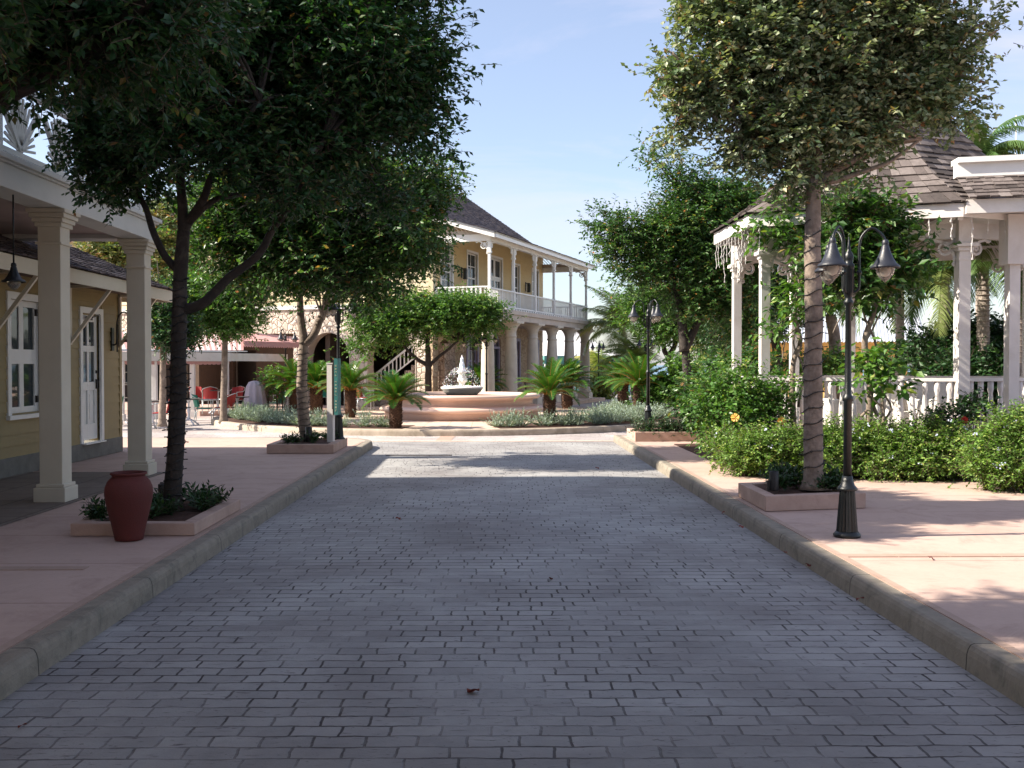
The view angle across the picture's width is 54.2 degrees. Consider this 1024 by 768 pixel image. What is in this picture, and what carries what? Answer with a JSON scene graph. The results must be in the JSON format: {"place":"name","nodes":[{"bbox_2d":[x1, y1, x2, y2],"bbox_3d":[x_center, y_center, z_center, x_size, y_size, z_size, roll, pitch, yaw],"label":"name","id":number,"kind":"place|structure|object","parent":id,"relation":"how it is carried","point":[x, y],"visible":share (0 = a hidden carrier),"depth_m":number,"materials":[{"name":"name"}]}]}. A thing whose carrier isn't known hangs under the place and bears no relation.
{"place":"outdoors","nodes":[
{"label":"outdoors","id":0,"kind":"place"},
{"bbox_2d":[0,438,364,653],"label":"pavement","id":1,"kind":"structure","parent":0,"point":[250,470],"depth_m":8.96,"materials":[{"name":"pink concrete"}]},
{"bbox_2d":[0,566,88,570],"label":"tile band","id":2,"kind":"object","parent":1,"relation":"on","point":[3,568],"visible":1,"depth_m":7.63,"materials":[{"name":"ceramic"}]},
{"bbox_2d":[0,93,162,525],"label":"portico building","id":3,"kind":"structure","parent":1,"relation":"on","point":[49,221],"depth_m":11.32,"materials":[{"name":"beige paint"}]},
{"bbox_2d":[1,195,25,289],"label":"pendant lamp","id":4,"kind":"object","parent":3,"relation":"hanging from","point":[13,280],"visible":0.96,"depth_m":10.27,"materials":[{"name":"metal"}]},
{"bbox_2d":[0,234,171,478],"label":"yellow shop","id":5,"kind":"structure","parent":1,"relation":"on","point":[98,291],"depth_m":15.69,"materials":[{"name":"wood"}]},
{"bbox_2d":[5,291,38,419],"bbox_3d":[-6.973,-0.401,14.304,0.160,1.780,1.210,0,1,-1],"label":"window","id":6,"kind":"structure","parent":5,"relation":"in","point":[22,350],"depth_m":14.31,"materials":[{"name":"white paint"}]},
{"bbox_2d":[78,306,106,444],"bbox_3d":[-6.990,-0.140,16.609,0.175,2.250,0.950,0,1,-1],"label":"door","id":7,"kind":"structure","parent":5,"relation":"in","point":[89,383],"depth_m":16.74,"materials":[{"name":"white paint"}]},
{"bbox_2d":[104,470,152,541],"bbox_3d":[-3.399,1.081,8.872,0.410,0.602,0.410,0,1,-1],"label":"clay jar","id":8,"kind":"object","parent":1,"relation":"on","point":[128,495],"visible":1,"depth_m":8.74,"materials":[{"name":"ceramic"}]},
{"bbox_2d":[0,0,271,138],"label":"tree","id":9,"kind":"object","parent":1,"relation":"on","point":[114,39],"visible":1,"depth_m":5.51,"materials":[{"name":"green plant"}]},
{"bbox_2d":[70,499,239,535],"bbox_3d":[-3.458,1.302,9.894,1.120,0.121,1.650,0,1,-1],"label":"planter","id":10,"kind":"object","parent":1,"relation":"on","point":[190,521],"visible":0.52,"depth_m":9.17,"materials":[{"name":"concrete"}]},
{"bbox_2d":[80,494,107,520],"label":"bedding plant","id":11,"kind":"object","parent":10,"relation":"in","point":[102,503],"visible":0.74,"depth_m":9.34,"materials":[{"name":"green plant"}]},
{"bbox_2d":[148,495,172,518],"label":"bedding plant","id":12,"kind":"object","parent":10,"relation":"in","point":[156,510],"visible":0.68,"depth_m":9.48,"materials":[{"name":"green plant"}]},
{"bbox_2d":[184,488,219,510],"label":"bedding plant","id":13,"kind":"object","parent":10,"relation":"in","point":[202,505],"visible":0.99,"depth_m":9.89,"materials":[{"name":"green plant"}]},
{"bbox_2d":[202,484,233,505],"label":"bedding plant","id":14,"kind":"object","parent":10,"relation":"in","point":[220,499],"visible":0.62,"depth_m":10.37,"materials":[{"name":"green plant"}]},
{"bbox_2d":[13,0,499,511],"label":"tree","id":15,"kind":"object","parent":10,"relation":"in","point":[342,82],"visible":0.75,"depth_m":9.55,"materials":[{"name":"green plant"}]},
{"bbox_2d":[160,273,191,499],"bbox_3d":[-3.325,0.017,9.895,0.299,2.236,0.253,-1,1,-32],"label":"light string","id":16,"kind":"object","parent":15,"relation":"attached to","point":[168,402],"visible":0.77,"depth_m":9.84,"materials":[{"name":"plastic"}]},
{"bbox_2d":[0,437,372,700],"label":"kerb","id":17,"kind":"structure","parent":1,"relation":"on","point":[25,661],"depth_m":7.03,"materials":[{"name":"concrete"}]},
{"bbox_2d":[267,438,346,453],"bbox_3d":[-3.726,1.115,18.339,1.170,0.174,1.650,0,1,-1],"label":"planter","id":18,"kind":"object","parent":1,"relation":"on","point":[322,445],"visible":0.76,"depth_m":17.52,"materials":[{"name":"concrete"}]},
{"bbox_2d":[154,135,476,441],"bbox_3d":[-3.418,-1.708,16.999,5.681,5.611,3.650,0,1,-1],"label":"tree","id":19,"kind":"object","parent":18,"relation":"in","point":[366,263],"visible":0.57,"depth_m":16.28,"materials":[{"name":"green plant"}]},
{"bbox_2d":[326,358,340,441],"bbox_3d":[-3.245,0.296,18.156,0.232,1.520,0.166,0,1,11],"label":"sign post","id":20,"kind":"object","parent":18,"relation":"on","point":[333,388],"visible":1,"depth_m":18.13,"materials":[{"name":"white metal"}]},
{"bbox_2d":[326,299,360,439],"bbox_3d":[-3.192,-0.350,18.828,0.723,2.786,0.795,0,1,-21],"label":"street lamp","id":21,"kind":"object","parent":18,"relation":"on","point":[334,312],"visible":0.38,"depth_m":18.76,"materials":[{"name":"metal"}]},
{"bbox_2d":[122,392,632,440],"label":"plaza paving","id":22,"kind":"structure","parent":0,"point":[205,428],"depth_m":24.18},
{"bbox_2d":[122,247,218,426],"bbox_3d":[-9.040,-1.209,25.958,2.628,4.640,2.135,0,1,19],"label":"tree","id":23,"kind":"object","parent":22,"relation":"on","point":[161,320],"visible":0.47,"depth_m":25.83,"materials":[{"name":"green plant"}]},
{"bbox_2d":[125,402,343,415],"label":"terrace","id":24,"kind":"structure","parent":22,"relation":"on","point":[205,412],"depth_m":34.63,"materials":[{"name":"concrete"}]},
{"bbox_2d":[71,187,223,284],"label":"tree","id":25,"kind":"object","parent":24,"relation":"on","point":[113,253],"visible":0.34,"depth_m":35.38,"materials":[{"name":"green plant"}]},
{"bbox_2d":[201,386,219,413],"bbox_3d":[-9.579,0.503,31.772,0.566,0.873,0.615,0,1,-16],"label":"cafe chair","id":26,"kind":"object","parent":24,"relation":"on","point":[207,393],"visible":0.79,"depth_m":31.57,"materials":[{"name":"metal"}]},
{"bbox_2d":[122,332,324,420],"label":"cafe house","id":27,"kind":"structure","parent":24,"relation":"on","point":[204,368],"depth_m":33.92,"materials":[{"name":"beige paint"}]},
{"bbox_2d":[212,406,682,435],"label":"kerb","id":28,"kind":"structure","parent":22,"relation":"on","point":[438,432],"depth_m":24.35,"materials":[{"name":"beige concrete"}]},
{"bbox_2d":[372,436,612,441],"bbox_3d":[-0.291,1.262,23.102,6.200,0.007,1.750,0,1,-1],"label":"paving band","id":29,"kind":"object","parent":22,"relation":"on","point":[444,438],"visible":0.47,"depth_m":22.23,"materials":[{"name":"tile"}]},
{"bbox_2d":[543,331,614,366],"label":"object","id":30,"kind":"object","parent":22,"relation":"on","point":[561,343],"visible":0.06,"depth_m":60.37,"materials":[{"name":"white paint"}]},
{"bbox_2d":[574,343,614,395],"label":"bush","id":31,"kind":"object","parent":22,"relation":"on","point":[593,358],"visible":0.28,"depth_m":51.91,"materials":[{"name":"green plant"}]},
{"bbox_2d":[575,370,616,398],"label":"bush","id":32,"kind":"object","parent":22,"relation":"on","point":[604,393],"visible":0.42,"depth_m":49.49,"materials":[{"name":"green plant"}]},
{"bbox_2d":[574,285,654,399],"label":"coconut palm","id":33,"kind":"object","parent":22,"relation":"on","point":[602,324],"visible":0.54,"depth_m":45.50,"materials":[{"name":"green plant"}]},
{"bbox_2d":[594,330,663,392],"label":"coconut palm","id":34,"kind":"object","parent":22,"relation":"on","point":[636,350],"visible":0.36,"depth_m":43.71,"materials":[{"name":"green plant"}]},
{"bbox_2d":[604,280,727,410],"bbox_3d":[5.165,-1.569,33.084,4.517,5.091,3.056,0,1,-1],"label":"tree","id":35,"kind":"object","parent":22,"relation":"on","point":[663,336],"visible":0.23,"depth_m":32.75,"materials":[{"name":"green plant"}]},
{"bbox_2d":[567,127,785,427],"bbox_3d":[4.265,-2.623,24.685,5.978,7.422,3.154,0,1,-1],"label":"tree","id":36,"kind":"object","parent":22,"relation":"on","point":[670,243],"visible":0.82,"depth_m":24.23,"materials":[{"name":"green plant"}]},
{"bbox_2d":[742,317,923,397],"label":"building","id":37,"kind":"structure","parent":22,"relation":"on","point":[881,332],"depth_m":38.91,"materials":[{"name":"metal"}]},
{"bbox_2d":[219,407,599,428],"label":"island paving","id":38,"kind":"structure","parent":0,"point":[450,425],"depth_m":27.01,"materials":[{"name":"tile"}]},
{"bbox_2d":[151,258,295,422],"bbox_3d":[-8.068,-1.337,27.536,4.216,4.845,2.574,0,1,-1],"label":"tree","id":39,"kind":"object","parent":38,"relation":"on","point":[225,320],"visible":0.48,"depth_m":27.20,"materials":[{"name":"green plant"}]},
{"bbox_2d":[244,381,266,406],"bbox_3d":[-8.182,0.416,31.843,0.781,1.040,0.771,0,1,-1],"label":"covered stand","id":40,"kind":"object","parent":38,"relation":"on","point":[255,392],"visible":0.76,"depth_m":31.61,"materials":[{"name":"grey fabric"}]},
{"bbox_2d":[253,363,287,408],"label":"bush","id":41,"kind":"object","parent":38,"relation":"on","point":[277,390],"visible":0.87,"depth_m":31.93,"materials":[{"name":"green plant"}]},
{"bbox_2d":[258,354,314,412],"bbox_3d":[-6.919,0.046,31.960,2.125,2.012,2.056,0,1,13],"label":"cycad","id":42,"kind":"object","parent":38,"relation":"on","point":[291,395],"visible":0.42,"depth_m":31.68,"materials":[{"name":"green plant"}]},
{"bbox_2d":[281,359,344,413],"bbox_3d":[-6.153,0.113,31.484,2.108,1.930,2.105,1,1,38],"label":"cycad","id":43,"kind":"object","parent":38,"relation":"on","point":[314,371],"visible":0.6,"depth_m":31.32,"materials":[{"name":"green plant"}]},
{"bbox_2d":[227,415,414,428],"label":"planter curb","id":44,"kind":"structure","parent":38,"relation":"on","point":[231,419],"depth_m":25.59,"materials":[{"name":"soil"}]},
{"bbox_2d":[344,408,380,426],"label":"silver bush","id":45,"kind":"object","parent":44,"relation":"on","point":[362,421],"visible":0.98,"depth_m":24.95,"materials":[{"name":"green plant"}]},
{"bbox_2d":[361,369,430,427],"bbox_3d":[-2.861,0.412,24.565,1.684,1.544,1.686,0,1,-19],"label":"cycad","id":46,"kind":"object","parent":44,"relation":"on","point":[397,391],"visible":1,"depth_m":24.44,"materials":[{"name":"green plant"}]},
{"bbox_2d":[312,356,382,417],"bbox_3d":[-4.802,0.129,29.567,2.036,1.928,1.970,0,1,20],"label":"cycad","id":47,"kind":"object","parent":38,"relation":"on","point":[351,378],"visible":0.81,"depth_m":29.37,"materials":[{"name":"green plant"}]},
{"bbox_2d":[323,281,526,391],"bbox_3d":[-2.860,-1.291,33.445,6.734,4.426,2.876,0,1,-1],"label":"tree","id":48,"kind":"object","parent":38,"relation":"on","point":[452,314],"visible":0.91,"depth_m":32.95,"materials":[{"name":"green plant"}]},
{"bbox_2d":[379,356,542,420],"bbox_3d":[-1.490,0.057,29.812,4.910,1.860,4.910,0,1,-1],"label":"fountain","id":49,"kind":"object","parent":38,"relation":"on","point":[462,401],"visible":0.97,"depth_m":27.85,"materials":[{"name":"stone"}]},
{"bbox_2d":[457,362,508,391],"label":"cycad","id":50,"kind":"object","parent":38,"relation":"on","point":[477,370],"visible":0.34,"depth_m":36.27,"materials":[{"name":"green plant"}]},
{"bbox_2d":[546,358,596,408],"bbox_3d":[1.964,0.035,35.545,2.105,1.930,2.108,0,1,-10],"label":"cycad","id":51,"kind":"object","parent":38,"relation":"on","point":[567,402],"visible":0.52,"depth_m":35.34,"materials":[{"name":"green plant"}]},
{"bbox_2d":[487,414,679,428],"bbox_3d":[2.678,1.017,28.280,3.273,0.013,9.829,1,1,32],"label":"flower bed","id":52,"kind":"object","parent":38,"relation":"on","point":[584,424],"visible":0.2,"depth_m":25.59,"materials":[{"name":"soil"}]},
{"bbox_2d":[489,408,525,427],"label":"silver bush","id":53,"kind":"object","parent":52,"relation":"on","point":[509,422],"visible":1,"depth_m":24.85,"materials":[{"name":"green plant"}]},
{"bbox_2d":[514,357,587,424],"bbox_3d":[1.030,0.229,25.816,1.967,1.863,1.904,-1,1,-39],"label":"cycad","id":54,"kind":"object","parent":52,"relation":"on","point":[549,386],"visible":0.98,"depth_m":25.63,"materials":[{"name":"green plant"}]},
{"bbox_2d":[603,349,672,406],"bbox_3d":[3.993,0.005,30.956,2.266,2.146,2.193,0,1,14],"label":"cycad","id":55,"kind":"object","parent":52,"relation":"on","point":[636,372],"visible":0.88,"depth_m":30.73,"materials":[{"name":"green plant"}]},
{"bbox_2d":[623,349,705,414],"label":"bush","id":56,"kind":"object","parent":52,"relation":"on","point":[658,394],"visible":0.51,"depth_m":30.68,"materials":[{"name":"green plant"}]},
{"bbox_2d":[592,357,634,405],"bbox_3d":[3.877,0.026,34.981,2.155,1.977,2.158,0,1,-3],"label":"cycad","id":57,"kind":"object","parent":38,"relation":"on","point":[622,390],"visible":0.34,"depth_m":34.84,"materials":[{"name":"green plant"}]},
{"bbox_2d":[341,397,604,408],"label":"forecourt","id":58,"kind":"structure","parent":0,"point":[589,400],"depth_m":44.32,"materials":[{"name":"tile"}]},
{"bbox_2d":[70,176,597,406],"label":"gallery building","id":59,"kind":"structure","parent":58,"relation":"on","point":[500,258],"depth_m":39.76,"materials":[{"name":"paint"}]},
{"bbox_2d":[440,243,453,290],"bbox_3d":[-2.443,-4.185,37.103,0.170,2.220,1.240,0,1,20],"label":"window","id":60,"kind":"structure","parent":59,"relation":"in","point":[443,281],"depth_m":37.47,"materials":[{"name":"white paint"}]},
{"bbox_2d":[466,250,478,293],"bbox_3d":[-1.586,-4.179,39.431,0.170,2.120,1.240,0,1,20],"label":"window","id":61,"kind":"structure","parent":59,"relation":"in","point":[471,263],"depth_m":39.65,"materials":[{"name":"white paint"}]},
{"bbox_2d":[466,335,478,384],"bbox_3d":[-1.586,-0.924,39.492,0.170,2.010,1.320,0,1,20],"label":"window","id":62,"kind":"structure","parent":59,"relation":"in","point":[468,352],"depth_m":39.44,"materials":[{"name":"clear glass"}]},
{"bbox_2d":[493,336,499,391],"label":"entrance door","id":63,"kind":"structure","parent":59,"relation":"in","point":[496,345],"depth_m":42.39,"materials":[{"name":"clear glass"}]},
{"bbox_2d":[491,255,502,303],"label":"door","id":64,"kind":"structure","parent":59,"relation":"in","point":[497,263],"depth_m":42.08,"materials":[{"name":"white paint"}]},
{"bbox_2d":[0,441,1023,767],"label":"road","id":65,"kind":"structure","parent":0,"point":[344,617],"depth_m":5.93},
{"bbox_2d":[3,0,1023,364],"label":"sky","id":66,"kind":"structure","parent":0,"point":[553,123],"materials":[{"name":"blue"}]},
{"bbox_2d":[677,262,841,407],"bbox_3d":[7.890,-2.041,30.103,5.807,6.182,3.534,0,1,-1],"label":"tree","id":67,"kind":"object","parent":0,"point":[700,338],"visible":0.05,"depth_m":29.68,"materials":[{"name":"green plant"}]},
{"bbox_2d":[770,339,874,396],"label":"bush","id":68,"kind":"object","parent":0,"point":[829,367],"visible":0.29,"depth_m":29.81,"materials":[{"name":"green plant"}]},
{"bbox_2d":[623,436,1023,659],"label":"pavement","id":69,"kind":"structure","parent":0,"point":[985,594],"depth_m":9.06,"materials":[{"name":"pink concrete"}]},
{"bbox_2d":[627,427,801,440],"bbox_3d":[4.565,1.052,21.054,4.226,0.198,1.298,0,1,-4],"label":"planter","id":70,"kind":"object","parent":69,"relation":"on","point":[648,436],"visible":0.29,"depth_m":20.31,"materials":[{"name":"concrete"}]},
{"bbox_2d":[628,299,663,430],"bbox_3d":[2.808,-0.395,21.199,0.723,2.786,0.795,0,1,-1],"label":"street lamp","id":71,"kind":"object","parent":70,"relation":"on","point":[654,315],"visible":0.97,"depth_m":21.16,"materials":[{"name":"metal"}]},
{"bbox_2d":[627,411,719,435],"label":"creeper","id":72,"kind":"object","parent":70,"relation":"in","point":[666,426],"visible":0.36,"depth_m":20.49,"materials":[{"name":"green plant"}]},
{"bbox_2d":[738,482,865,510],"bbox_3d":[3.165,1.251,11.306,1.182,0.169,1.295,0,1,-9],"label":"planter","id":73,"kind":"object","parent":69,"relation":"on","point":[757,494],"visible":0.66,"depth_m":10.75,"materials":[{"name":"concrete"}]},
{"bbox_2d":[766,471,778,490],"bbox_3d":[2.863,1.064,10.981,0.130,0.216,0.100,0,1,-1],"label":"spotlight","id":74,"kind":"object","parent":73,"relation":"on","point":[773,483],"visible":1,"depth_m":10.94,"materials":[{"name":"black metal"}]},
{"bbox_2d":[764,465,796,489],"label":"bedding plant","id":75,"kind":"object","parent":73,"relation":"on","point":[784,478],"visible":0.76,"depth_m":11.12,"materials":[{"name":"green plant"}]},
{"bbox_2d":[781,462,802,488],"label":"bedding plant","id":76,"kind":"object","parent":73,"relation":"on","point":[798,480],"visible":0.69,"depth_m":11.30,"materials":[{"name":"green plant"}]},
{"bbox_2d":[620,0,1023,490],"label":"tree","id":77,"kind":"object","parent":73,"relation":"in","point":[801,85],"visible":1,"depth_m":10.84,"materials":[{"name":"green plant"}]},
{"bbox_2d":[799,219,827,477],"bbox_3d":[3.345,-0.388,11.084,0.303,2.862,0.327,0,1,-1],"label":"light string","id":78,"kind":"object","parent":77,"relation":"attached to","point":[813,349],"visible":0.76,"depth_m":11.02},
{"bbox_2d":[613,435,1023,707],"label":"kerb","id":79,"kind":"structure","parent":69,"relation":"on","point":[996,667],"depth_m":6.91,"materials":[{"name":"concrete"}]},
{"bbox_2d":[674,443,1018,481],"bbox_3d":[8.463,1.226,17.072,10.500,0.012,10.200,0,1,-1],"label":"garden bed","id":80,"kind":"object","parent":69,"relation":"on","point":[692,448],"visible":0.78,"depth_m":14.11,"materials":[{"name":"soil"}]},
{"bbox_2d":[656,341,789,442],"bbox_3d":[4.108,0.188,19.469,2.724,2.029,2.033,0,1,-1],"label":"bush","id":81,"kind":"object","parent":80,"relation":"on","point":[686,392],"visible":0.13,"depth_m":19.33,"materials":[{"name":"green plant"}]},
{"bbox_2d":[680,352,802,466],"bbox_3d":[3.599,0.421,15.443,2.009,1.845,2.004,0,1,-1],"label":"hibiscus","id":82,"kind":"object","parent":80,"relation":"on","point":[750,399],"visible":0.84,"depth_m":15.14,"materials":[{"name":"green plant"}]},
{"bbox_2d":[694,416,802,476],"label":"hedge bush","id":83,"kind":"object","parent":80,"relation":"on","point":[750,452],"visible":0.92,"depth_m":13.86,"materials":[{"name":"green plant"}]},
{"bbox_2d":[722,190,842,428],"bbox_3d":[4.349,-0.906,15.628,1.816,4.326,1.714,1,1,41],"label":"climbing vine","id":84,"kind":"object","parent":80,"relation":"on","point":[778,231],"visible":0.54,"depth_m":15.57,"materials":[{"name":"green plant"}]},
{"bbox_2d":[761,409,880,473],"bbox_3d":[4.188,0.876,13.949,1.830,1.167,1.521,-1,1,-27],"label":"hedge bush","id":85,"kind":"object","parent":80,"relation":"on","point":[833,450],"visible":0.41,"depth_m":13.71,"materials":[{"name":"green plant"}]},
{"bbox_2d":[775,165,961,427],"bbox_3d":[5.081,-0.898,14.338,2.629,4.358,1.708,0,1,-1],"label":"climbing vine","id":86,"kind":"object","parent":80,"relation":"on","point":[880,213],"visible":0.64,"depth_m":14.09,"materials":[{"name":"green plant"}]},
{"bbox_2d":[830,336,924,474],"bbox_3d":[5.090,0.318,13.952,1.293,1.955,0.994,0,1,-1],"label":"shrub","id":87,"kind":"object","parent":80,"relation":"on","point":[882,373],"visible":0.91,"depth_m":13.86,"materials":[{"name":"green plant"}]},
{"bbox_2d":[833,408,949,482],"bbox_3d":[5.171,0.887,13.912,1.615,1.090,1.560,-1,1,-26],"label":"hedge bush","id":88,"kind":"object","parent":80,"relation":"on","point":[878,464],"visible":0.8,"depth_m":13.58,"materials":[{"name":"green plant"}]},
{"bbox_2d":[888,407,979,482],"bbox_3d":[5.823,0.887,13.801,1.554,1.149,1.490,0,1,-1],"label":"hedge bush","id":89,"kind":"object","parent":80,"relation":"on","point":[949,433],"visible":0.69,"depth_m":13.50,"materials":[{"name":"green plant"}]},
{"bbox_2d":[876,302,1003,417],"bbox_3d":[10.261,-0.314,21.667,4.203,2.953,4.524,0,1,12],"label":"hedge","id":90,"kind":"object","parent":80,"relation":"on","point":[926,353],"visible":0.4,"depth_m":21.14,"materials":[{"name":"green plant"}]},
{"bbox_2d":[867,259,1022,427],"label":"royal palm","id":91,"kind":"object","parent":80,"relation":"on","point":[983,310],"visible":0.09,"depth_m":20.95,"materials":[{"name":"green plant"}]},
{"bbox_2d":[917,386,1002,431],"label":"shrub","id":92,"kind":"object","parent":80,"relation":"on","point":[967,414],"visible":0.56,"depth_m":14.13,"materials":[{"name":"green plant"}]},
{"bbox_2d":[904,240,1022,375],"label":"royal palm","id":93,"kind":"object","parent":80,"relation":"on","point":[974,264],"visible":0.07,"depth_m":18.34,"materials":[{"name":"green plant"}]},
{"bbox_2d":[924,154,1023,412],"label":"covered walkway","id":94,"kind":"structure","parent":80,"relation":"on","point":[991,176],"depth_m":14.83,"materials":[{"name":"grey"}]},
{"bbox_2d":[943,396,1023,492],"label":"hedge bush","id":95,"kind":"object","parent":80,"relation":"on","point":[993,453],"visible":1,"depth_m":12.33,"materials":[{"name":"green plant"}]},
{"bbox_2d":[814,225,899,538],"bbox_3d":[3.104,-0.014,8.997,0.723,2.786,0.795,0,1,14],"label":"street lamp","id":96,"kind":"object","parent":69,"relation":"on","point":[833,265],"visible":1,"depth_m":8.97,"materials":[{"name":"metal"}]},
{"bbox_2d":[710,117,1023,461],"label":"gazebo","id":97,"kind":"object","parent":69,"relation":"on","point":[926,170],"visible":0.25,"depth_m":15.50,"materials":[{"name":"grey wood"}]},
{"bbox_2d":[823,381,873,424],"bbox_3d":[5.582,0.385,16.822,0.760,0.992,0.756,0,1,-21],"label":"wicker chair","id":98,"kind":"object","parent":97,"relation":"attached to","point":[858,403],"visible":0.08,"depth_m":16.51,"materials":[{"name":"white wicker"}]},
{"bbox_2d":[715,217,1005,282],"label":"icicle lights","id":99,"kind":"object","parent":97,"relation":"hanging from","point":[759,245],"visible":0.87,"depth_m":16.16,"materials":[{"name":"white plastic"}]},
{"bbox_2d":[873,377,933,427],"bbox_3d":[6.490,0.387,16.705,0.760,0.992,0.756,0,1,-21],"label":"wicker chair","id":100,"kind":"object","parent":97,"relation":"attached to","point":[894,402],"visible":0.11,"depth_m":16.51,"materials":[{"name":"white wicker"}]},
{"bbox_2d":[915,381,952,424],"bbox_3d":[6.983,0.395,16.310,0.760,0.992,0.756,0,1,9],"label":"wicker chair","id":101,"kind":"object","parent":97,"relation":"on","point":[930,395],"visible":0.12,"depth_m":16.57,"materials":[{"name":"white wicker"}]},
{"bbox_2d":[856,260,995,346],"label":"royal palm","id":102,"kind":"object","parent":69,"relation":"on","point":[945,296],"visible":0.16,"depth_m":20.76,"materials":[{"name":"green plant"}]},
{"bbox_2d":[843,553,1023,556],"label":"tile band","id":103,"kind":"object","parent":69,"relation":"on","point":[950,555],"visible":1,"depth_m":8.12,"materials":[{"name":"ceramic"}]},
{"bbox_2d":[787,293,906,399],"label":"tree","id":104,"kind":"object","parent":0,"point":[831,323],"visible":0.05,"depth_m":30.85,"materials":[{"name":"green plant"}]},
{"bbox_2d":[822,276,998,375],"bbox_3d":[9.616,-1.403,24.825,3.774,5.063,3.701,0,1,-21],"label":"royal palm","id":105,"kind":"object","parent":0,"point":[898,323],"visible":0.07,"depth_m":24.94,"materials":[{"name":"green plant"}]},
{"bbox_2d":[959,110,1023,315],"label":"royal palm","id":106,"kind":"object","parent":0,"point":[986,146],"visible":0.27,"depth_m":29.68,"materials":[{"name":"green plant"}]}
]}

